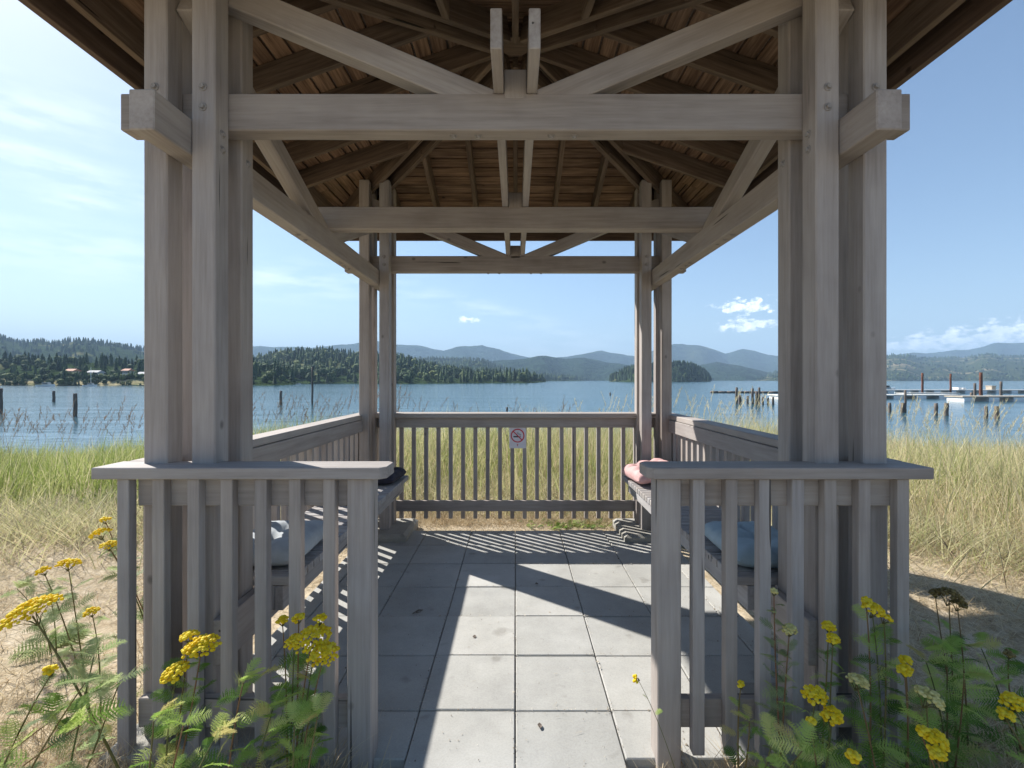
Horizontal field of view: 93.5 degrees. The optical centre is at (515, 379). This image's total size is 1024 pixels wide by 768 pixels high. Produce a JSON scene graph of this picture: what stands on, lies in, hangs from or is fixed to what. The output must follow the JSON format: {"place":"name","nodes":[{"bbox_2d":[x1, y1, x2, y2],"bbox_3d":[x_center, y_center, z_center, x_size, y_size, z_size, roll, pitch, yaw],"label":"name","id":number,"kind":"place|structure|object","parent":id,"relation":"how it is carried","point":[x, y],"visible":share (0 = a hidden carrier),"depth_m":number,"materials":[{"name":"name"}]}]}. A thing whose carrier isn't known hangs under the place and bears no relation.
{"place":"outdoors","nodes":[
{"label":"outdoors","id":0,"kind":"place"},
{"bbox_2d":[0,334,143,363],"bbox_3d":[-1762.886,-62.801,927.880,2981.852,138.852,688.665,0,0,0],"label":"hill","id":1,"kind":"structure","parent":0,"point":[90,348],"depth_m":926.13,"materials":[{"name":"green plant"}]},
{"bbox_2d":[0,379,143,385],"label":"shore clearing","id":2,"kind":"structure","parent":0,"point":[114,383],"depth_m":234.57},
{"bbox_2d":[0,370,143,385],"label":"shore thicket","id":3,"kind":"object","parent":2,"relation":"on","point":[48,377],"visible":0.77,"depth_m":237.50,"materials":[{"name":"green plant"}]},
{"bbox_2d":[0,351,295,385],"bbox_3d":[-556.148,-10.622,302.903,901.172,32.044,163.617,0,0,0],"label":"shore","id":4,"kind":"structure","parent":0,"point":[282,372],"depth_m":302.70,"materials":[{"name":"green plant"}]},
{"bbox_2d":[66,369,80,373],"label":"house","id":5,"kind":"structure","parent":4,"relation":"on","point":[72,370],"depth_m":249.16,"materials":[{"name":"ceramic"}]},
{"bbox_2d":[87,370,105,374],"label":"house","id":6,"kind":"structure","parent":4,"relation":"on","point":[96,372],"depth_m":250.59,"materials":[{"name":"white"}]},
{"bbox_2d":[120,369,134,374],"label":"house","id":7,"kind":"structure","parent":4,"relation":"on","point":[125,371],"depth_m":260.00,"materials":[{"name":"ceramic"}]},
{"bbox_2d":[253,345,545,383],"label":"headland","id":8,"kind":"structure","parent":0,"point":[298,355],"depth_m":431.85,"materials":[{"name":"green plant"}]},
{"bbox_2d":[414,356,585,380],"bbox_3d":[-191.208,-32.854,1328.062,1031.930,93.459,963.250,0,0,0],"label":"headland","id":9,"kind":"structure","parent":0,"point":[547,375],"depth_m":1322.09,"materials":[{"name":"green plant"}]},
{"bbox_2d":[0,381,1023,456],"bbox_3d":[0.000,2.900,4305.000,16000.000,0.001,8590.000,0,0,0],"label":"water","id":10,"kind":"structure","parent":0,"point":[498,397],"depth_m":56.36,"materials":[{"name":"blue liquid"}]},
{"bbox_2d":[0,388,2,412],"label":"piling","id":11,"kind":"object","parent":10,"relation":"in","point":[1,398],"visible":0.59,"depth_m":41.89,"materials":[{"name":"wood"}]},
{"bbox_2d":[35,382,54,386],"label":"boat","id":12,"kind":"object","parent":10,"relation":"on","point":[46,384],"visible":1,"depth_m":204.27,"materials":[{"name":"white paint"}]},
{"bbox_2d":[52,391,55,401],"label":"piling","id":13,"kind":"object","parent":10,"relation":"in","point":[53,397],"visible":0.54,"depth_m":62.79,"materials":[{"name":"wood"}]},
{"bbox_2d":[73,393,77,416],"bbox_3d":[-34.795,2.592,38.042,0.324,3.028,0.312,0,0,0],"label":"piling","id":14,"kind":"object","parent":10,"relation":"in","point":[75,409],"visible":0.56,"depth_m":37.95,"materials":[{"name":"grey wood"}]},
{"bbox_2d":[82,383,96,385],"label":"boat","id":15,"kind":"object","parent":10,"relation":"on","point":[90,384],"visible":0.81,"depth_m":211.43,"materials":[{"name":"white paint"}]},
{"bbox_2d":[279,391,281,404],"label":"piling","id":16,"kind":"object","parent":10,"relation":"in","point":[280,398],"visible":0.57,"depth_m":54.42,"materials":[{"name":"wood"}]},
{"bbox_2d":[311,367,313,404],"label":"piling","id":17,"kind":"object","parent":10,"relation":"in","point":[312,390],"visible":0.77,"depth_m":56.32,"materials":[{"name":"grey wood"}]},
{"bbox_2d":[735,387,737,403],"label":"piling","id":18,"kind":"object","parent":10,"relation":"in","point":[736,392],"visible":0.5,"depth_m":58.29,"materials":[{"name":"wood"}]},
{"bbox_2d":[710,391,777,392],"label":"log boom","id":19,"kind":"object","parent":10,"relation":"on","point":[743,391],"visible":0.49,"depth_m":104.14,"materials":[{"name":"wood"}]},
{"bbox_2d":[751,388,753,403],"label":"piling","id":20,"kind":"object","parent":10,"relation":"in","point":[752,394],"visible":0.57,"depth_m":57.27,"materials":[{"name":"wood"}]},
{"bbox_2d":[755,392,757,404],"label":"piling","id":21,"kind":"object","parent":10,"relation":"in","point":[756,394],"visible":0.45,"depth_m":56.27,"materials":[{"name":"wood"}]},
{"bbox_2d":[758,387,759,403],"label":"piling","id":22,"kind":"object","parent":10,"relation":"in","point":[759,395],"visible":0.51,"depth_m":57.27,"materials":[{"name":"wood"}]},
{"bbox_2d":[768,394,960,398],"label":"floating dock","id":23,"kind":"object","parent":10,"relation":"on","point":[910,396],"visible":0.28,"depth_m":73.01,"materials":[{"name":"grey wood"}]},
{"bbox_2d":[888,403,891,412],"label":"piling","id":24,"kind":"object","parent":10,"relation":"in","point":[889,408],"visible":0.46,"depth_m":42.40,"materials":[{"name":"grey wood"}]},
{"bbox_2d":[900,403,905,412],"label":"piling","id":25,"kind":"object","parent":10,"relation":"in","point":[903,409],"visible":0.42,"depth_m":42.33,"materials":[{"name":"grey wood"}]},
{"bbox_2d":[904,390,906,411],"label":"piling","id":26,"kind":"object","parent":10,"relation":"in","point":[905,396],"visible":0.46,"depth_m":42.97,"materials":[{"name":"wood"}]},
{"bbox_2d":[921,373,923,392],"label":"piling","id":27,"kind":"object","parent":10,"relation":"in","point":[922,382],"visible":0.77,"depth_m":98.99,"materials":[{"name":"wood"}]},
{"bbox_2d":[896,393,960,393],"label":"floating dock","id":28,"kind":"object","parent":10,"relation":"on","point":[929,393],"visible":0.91,"depth_m":87.00,"materials":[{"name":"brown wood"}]},
{"bbox_2d":[934,403,937,415],"bbox_3d":[34.036,2.996,38.947,0.314,2.209,0.293,0,0,0],"label":"piling","id":29,"kind":"object","parent":10,"relation":"in","point":[936,408],"visible":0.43,"depth_m":38.84,"materials":[{"name":"grey wood"}]},
{"bbox_2d":[944,403,948,415],"bbox_3d":[34.867,3.003,38.948,0.358,2.209,0.331,0,0,0],"label":"piling","id":30,"kind":"object","parent":10,"relation":"in","point":[946,412],"visible":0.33,"depth_m":38.82,"materials":[{"name":"grey wood"}]},
{"bbox_2d":[949,374,951,392],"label":"piling","id":31,"kind":"object","parent":10,"relation":"in","point":[950,383],"visible":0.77,"depth_m":102.11,"materials":[{"name":"wood"}]},
{"bbox_2d":[887,390,1023,392],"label":"floating dock","id":32,"kind":"object","parent":10,"relation":"on","point":[956,391],"visible":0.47,"depth_m":102.22,"materials":[{"name":"grey wood"}]},
{"bbox_2d":[986,386,995,389],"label":"dock box","id":33,"kind":"object","parent":32,"relation":"on","point":[990,387],"visible":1,"depth_m":103.59,"materials":[{"name":"white plastic"}]},
{"bbox_2d":[973,383,976,395],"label":"piling","id":34,"kind":"object","parent":10,"relation":"in","point":[974,389],"visible":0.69,"depth_m":88.31,"materials":[{"name":"grey wood"}]},
{"bbox_2d":[979,372,982,394],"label":"piling","id":35,"kind":"object","parent":10,"relation":"in","point":[980,383],"visible":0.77,"depth_m":90.68,"materials":[{"name":"wood"}]},
{"bbox_2d":[944,396,1023,401],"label":"floating dock","id":36,"kind":"object","parent":10,"relation":"on","point":[985,398],"visible":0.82,"depth_m":64.47,"materials":[{"name":"white paint"}]},
{"bbox_2d":[984,406,987,418],"bbox_3d":[35.155,3.041,35.951,0.277,2.140,0.241,0,0,0],"label":"piling","id":37,"kind":"object","parent":10,"relation":"in","point":[985,407],"visible":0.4,"depth_m":35.89,"materials":[{"name":"grey wood"}]},
{"bbox_2d":[994,406,999,418],"bbox_3d":[35.949,3.042,35.952,0.361,2.148,0.329,0,0,0],"label":"piling","id":38,"kind":"object","parent":10,"relation":"in","point":[996,414],"visible":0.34,"depth_m":35.85,"materials":[{"name":"grey wood"}]},
{"bbox_2d":[999,381,1002,394],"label":"piling","id":39,"kind":"object","parent":10,"relation":"in","point":[1000,387],"visible":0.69,"depth_m":90.76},
{"bbox_2d":[0,453,1023,767],"bbox_3d":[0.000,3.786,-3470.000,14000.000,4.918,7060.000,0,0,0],"label":"ground","id":40,"kind":"structure","parent":0,"point":[110,627],"depth_m":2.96,"materials":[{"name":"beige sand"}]},
{"bbox_2d":[0,575,94,665],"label":"tansy plant","id":41,"kind":"object","parent":40,"relation":"on","point":[61,642],"visible":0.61,"depth_m":2.49,"materials":[{"name":"green plant"}]},
{"bbox_2d":[0,664,102,767],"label":"tansy plant","id":42,"kind":"object","parent":40,"relation":"on","point":[49,671],"visible":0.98,"depth_m":1.21,"materials":[{"name":"green plant"}]},
{"bbox_2d":[0,692,127,767],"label":"tansy plant","id":43,"kind":"object","parent":40,"relation":"on","point":[69,722],"visible":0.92,"depth_m":1.24,"materials":[{"name":"green plant"}]},
{"bbox_2d":[0,593,148,767],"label":"tansy plant","id":44,"kind":"object","parent":40,"relation":"on","point":[35,603],"visible":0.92,"depth_m":1.38,"materials":[{"name":"yellow plant"}]},
{"bbox_2d":[34,558,116,756],"bbox_3d":[-1.726,1.087,1.933,0.360,0.727,0.231,0,0,21],"label":"tansy plant","id":45,"kind":"object","parent":40,"relation":"on","point":[75,627],"visible":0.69,"depth_m":1.93,"materials":[{"name":"green plant"}]},
{"bbox_2d":[53,634,150,767],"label":"tansy plant","id":46,"kind":"object","parent":40,"relation":"on","point":[102,691],"visible":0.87,"depth_m":1.37,"materials":[{"name":"green plant"}]},
{"bbox_2d":[88,516,142,695],"bbox_3d":[-1.717,1.040,2.254,0.507,0.802,0.279,0,0,0],"label":"tansy plant","id":47,"kind":"object","parent":40,"relation":"on","point":[111,544],"visible":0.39,"depth_m":2.20,"materials":[{"name":"yellow plant"}]},
{"bbox_2d":[138,629,221,767],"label":"tansy plant","id":48,"kind":"object","parent":40,"relation":"on","point":[200,642],"visible":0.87,"depth_m":1.37,"materials":[{"name":"green plant"}]},
{"bbox_2d":[134,698,237,767],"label":"tansy plant","id":49,"kind":"object","parent":40,"relation":"on","point":[208,740],"visible":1,"depth_m":1.12,"materials":[{"name":"green plant"}]},
{"bbox_2d":[98,683,287,767],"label":"concrete footing","id":50,"kind":"object","parent":40,"relation":"on","point":[247,732],"visible":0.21,"depth_m":1.75,"materials":[{"name":"grey concrete"}]},
{"bbox_2d":[192,657,287,767],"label":"tansy plant","id":51,"kind":"object","parent":40,"relation":"on","point":[262,709],"visible":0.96,"depth_m":1.27,"materials":[{"name":"green plant"}]},
{"bbox_2d":[257,612,339,767],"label":"tansy plant","id":52,"kind":"object","parent":40,"relation":"on","point":[316,646],"visible":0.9,"depth_m":1.51,"materials":[{"name":"green plant"}]},
{"bbox_2d":[268,692,334,767],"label":"tansy plant","id":53,"kind":"object","parent":40,"relation":"on","point":[313,711],"visible":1,"depth_m":1.22,"materials":[{"name":"green plant"}]},
{"bbox_2d":[0,518,1011,766],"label":"weeds","id":54,"kind":"object","parent":40,"relation":"on","point":[584,522],"visible":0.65,"depth_m":4.66,"materials":[{"name":"green plant"}]},
{"bbox_2d":[0,383,1023,603],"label":"tall grass","id":55,"kind":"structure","parent":40,"relation":"on","point":[961,473],"depth_m":5.67,"materials":[{"name":"plant"}]},
{"bbox_2d":[632,674,674,767],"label":"tansy plant","id":56,"kind":"object","parent":40,"relation":"on","point":[634,676],"visible":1,"depth_m":1.65,"materials":[{"name":"green plant"}]},
{"bbox_2d":[720,680,764,767],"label":"tansy plant","id":57,"kind":"object","parent":40,"relation":"on","point":[740,686],"visible":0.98,"depth_m":1.60,"materials":[{"name":"green plant"}]},
{"bbox_2d":[755,587,808,767],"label":"tansy plant","id":58,"kind":"object","parent":40,"relation":"on","point":[791,629],"visible":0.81,"depth_m":1.64,"materials":[{"name":"green plant"}]},
{"bbox_2d":[747,711,831,767],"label":"tansy plant","id":59,"kind":"object","parent":40,"relation":"on","point":[769,724],"visible":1,"depth_m":1.23,"materials":[{"name":"green plant"}]},
{"bbox_2d":[778,684,862,767],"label":"tansy plant","id":60,"kind":"object","parent":40,"relation":"on","point":[816,692],"visible":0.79,"depth_m":1.37,"materials":[{"name":"green plant"}]},
{"bbox_2d":[806,620,850,767],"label":"tansy plant","id":61,"kind":"object","parent":40,"relation":"on","point":[828,626],"visible":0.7,"depth_m":1.59,"materials":[{"name":"green plant"}]},
{"bbox_2d":[737,683,928,767],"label":"concrete footing","id":62,"kind":"object","parent":40,"relation":"on","point":[749,688],"depth_m":1.79,"materials":[{"name":"grey concrete"}]},
{"bbox_2d":[844,748,861,767],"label":"tansy plant","id":63,"kind":"object","parent":40,"relation":"on","point":[854,757],"visible":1,"depth_m":1.04,"materials":[{"name":"yellow plant"}]},
{"bbox_2d":[842,673,912,767],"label":"tansy plant","id":64,"kind":"object","parent":40,"relation":"on","point":[862,680],"visible":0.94,"depth_m":1.41,"materials":[{"name":"green plant"}]},
{"bbox_2d":[839,596,916,767],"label":"tansy plant","id":65,"kind":"object","parent":40,"relation":"on","point":[867,602],"visible":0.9,"depth_m":1.55,"materials":[{"name":"green plant"}]},
{"bbox_2d":[874,654,941,767],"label":"tansy plant","id":66,"kind":"object","parent":40,"relation":"on","point":[904,669],"visible":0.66,"depth_m":1.50,"materials":[{"name":"green plant"}]},
{"bbox_2d":[898,684,945,767],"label":"tansy plant","id":67,"kind":"object","parent":40,"relation":"on","point":[929,693],"visible":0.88,"depth_m":1.32,"materials":[{"name":"green plant"}]},
{"bbox_2d":[912,724,950,767],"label":"tansy plant","id":68,"kind":"object","parent":40,"relation":"on","point":[936,751],"visible":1,"depth_m":1.14,"materials":[{"name":"yellow plant"}]},
{"bbox_2d":[906,634,1007,767],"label":"tansy plant","id":69,"kind":"object","parent":40,"relation":"on","point":[958,749],"visible":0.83,"depth_m":1.59,"materials":[{"name":"green plant"}]},
{"bbox_2d":[913,586,1000,767],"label":"tansy plant","id":70,"kind":"object","parent":40,"relation":"on","point":[954,593],"visible":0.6,"depth_m":1.77,"materials":[{"name":"green plant"}]},
{"bbox_2d":[962,631,1023,767],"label":"tansy plant","id":71,"kind":"object","parent":40,"relation":"on","point":[1014,666],"visible":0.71,"depth_m":1.76,"materials":[{"name":"green plant"}]},
{"bbox_2d":[995,691,1023,761],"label":"tansy plant","id":72,"kind":"object","parent":40,"relation":"on","point":[1013,699],"visible":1,"depth_m":1.28,"materials":[{"name":"green plant"}]},
{"bbox_2d":[0,0,1023,356],"label":"sky","id":73,"kind":"structure","parent":0,"point":[72,181],"materials":[{"name":"blue"}]},
{"bbox_2d":[253,530,777,767],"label":"paving","id":74,"kind":"structure","parent":0,"point":[554,741],"depth_m":2.47,"materials":[{"name":"concrete"}]},
{"bbox_2d":[378,518,417,541],"bbox_3d":[-1.222,1.400,4.412,0.555,0.120,0.535,0,0,0],"label":"concrete footing","id":75,"kind":"object","parent":74,"relation":"on","point":[401,530],"visible":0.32,"depth_m":4.28,"materials":[{"name":"grey concrete"}]},
{"bbox_2d":[18,0,1012,767],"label":"pavilion","id":76,"kind":"structure","parent":74,"relation":"on","point":[330,128],"depth_m":1.90,"materials":[{"name":"beige wood"}]},
{"bbox_2d":[253,520,322,565],"bbox_3d":[-1.144,0.830,2.375,0.419,0.189,0.501,0,0,0],"label":"seat cushion","id":77,"kind":"object","parent":76,"relation":"on","point":[280,540],"visible":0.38,"depth_m":2.32,"materials":[{"name":"blue fabric"}]},
{"bbox_2d":[378,467,406,484],"bbox_3d":[-1.147,0.803,4.050,0.365,0.101,0.420,0,0,3],"label":"seat cushion","id":78,"kind":"object","parent":76,"relation":"on","point":[398,473],"visible":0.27,"depth_m":3.92,"materials":[{"name":"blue fabric"}]},
{"bbox_2d":[509,428,525,447],"bbox_3d":[0.021,0.550,4.599,0.158,0.210,0.008,0,0,0],"label":"no smoking sign","id":79,"kind":"object","parent":76,"relation":"attached to","point":[517,437],"visible":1,"depth_m":4.60,"materials":[{"name":"white metal"}]},
{"bbox_2d":[622,458,665,483],"bbox_3d":[1.127,0.756,4.021,0.407,0.127,0.500,-11,0,0],"label":"seat cushion","id":80,"kind":"object","parent":76,"relation":"on","point":[631,471],"visible":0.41,"depth_m":3.97,"materials":[{"name":"pink fabric"}]},
{"bbox_2d":[705,521,777,567],"bbox_3d":[1.165,0.794,2.353,0.374,0.118,0.498,0,0,0],"label":"seat cushion","id":81,"kind":"object","parent":76,"relation":"on","point":[745,543],"visible":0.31,"depth_m":2.28,"materials":[{"name":"blue fabric"}]},
{"bbox_2d":[271,530,773,767],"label":"grit","id":82,"kind":"object","parent":74,"relation":"on","point":[521,638],"visible":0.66,"depth_m":2.69,"materials":[{"name":"beige stone"}]},
{"bbox_2d":[613,518,682,545],"bbox_3d":[1.222,1.400,4.412,0.555,0.120,0.535,0,0,0],"label":"concrete footing","id":83,"kind":"object","parent":74,"relation":"on","point":[629,530],"visible":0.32,"depth_m":4.28,"materials":[{"name":"grey concrete"}]},
{"bbox_2d":[132,341,1023,372],"bbox_3d":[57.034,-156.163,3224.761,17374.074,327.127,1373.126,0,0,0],"label":"mountains","id":84,"kind":"structure","parent":0,"point":[701,355],"depth_m":3412.20,"materials":[{"name":"blue"}]},
{"bbox_2d":[491,356,769,380],"bbox_3d":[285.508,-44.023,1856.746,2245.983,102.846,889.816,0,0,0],"label":"blue ridge","id":85,"kind":"structure","parent":0,"point":[591,369],"depth_m":1776.09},
{"bbox_2d":[609,360,711,381],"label":"island","id":86,"kind":"structure","parent":0,"point":[626,372],"depth_m":691.10,"materials":[{"name":"green plant"}]},
{"bbox_2d":[755,352,1023,380],"bbox_3d":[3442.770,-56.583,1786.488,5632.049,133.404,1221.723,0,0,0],"label":"shore","id":87,"kind":"structure","parent":0,"point":[971,363],"depth_m":1490.83,"materials":[{"name":"green plant"}]}
]}

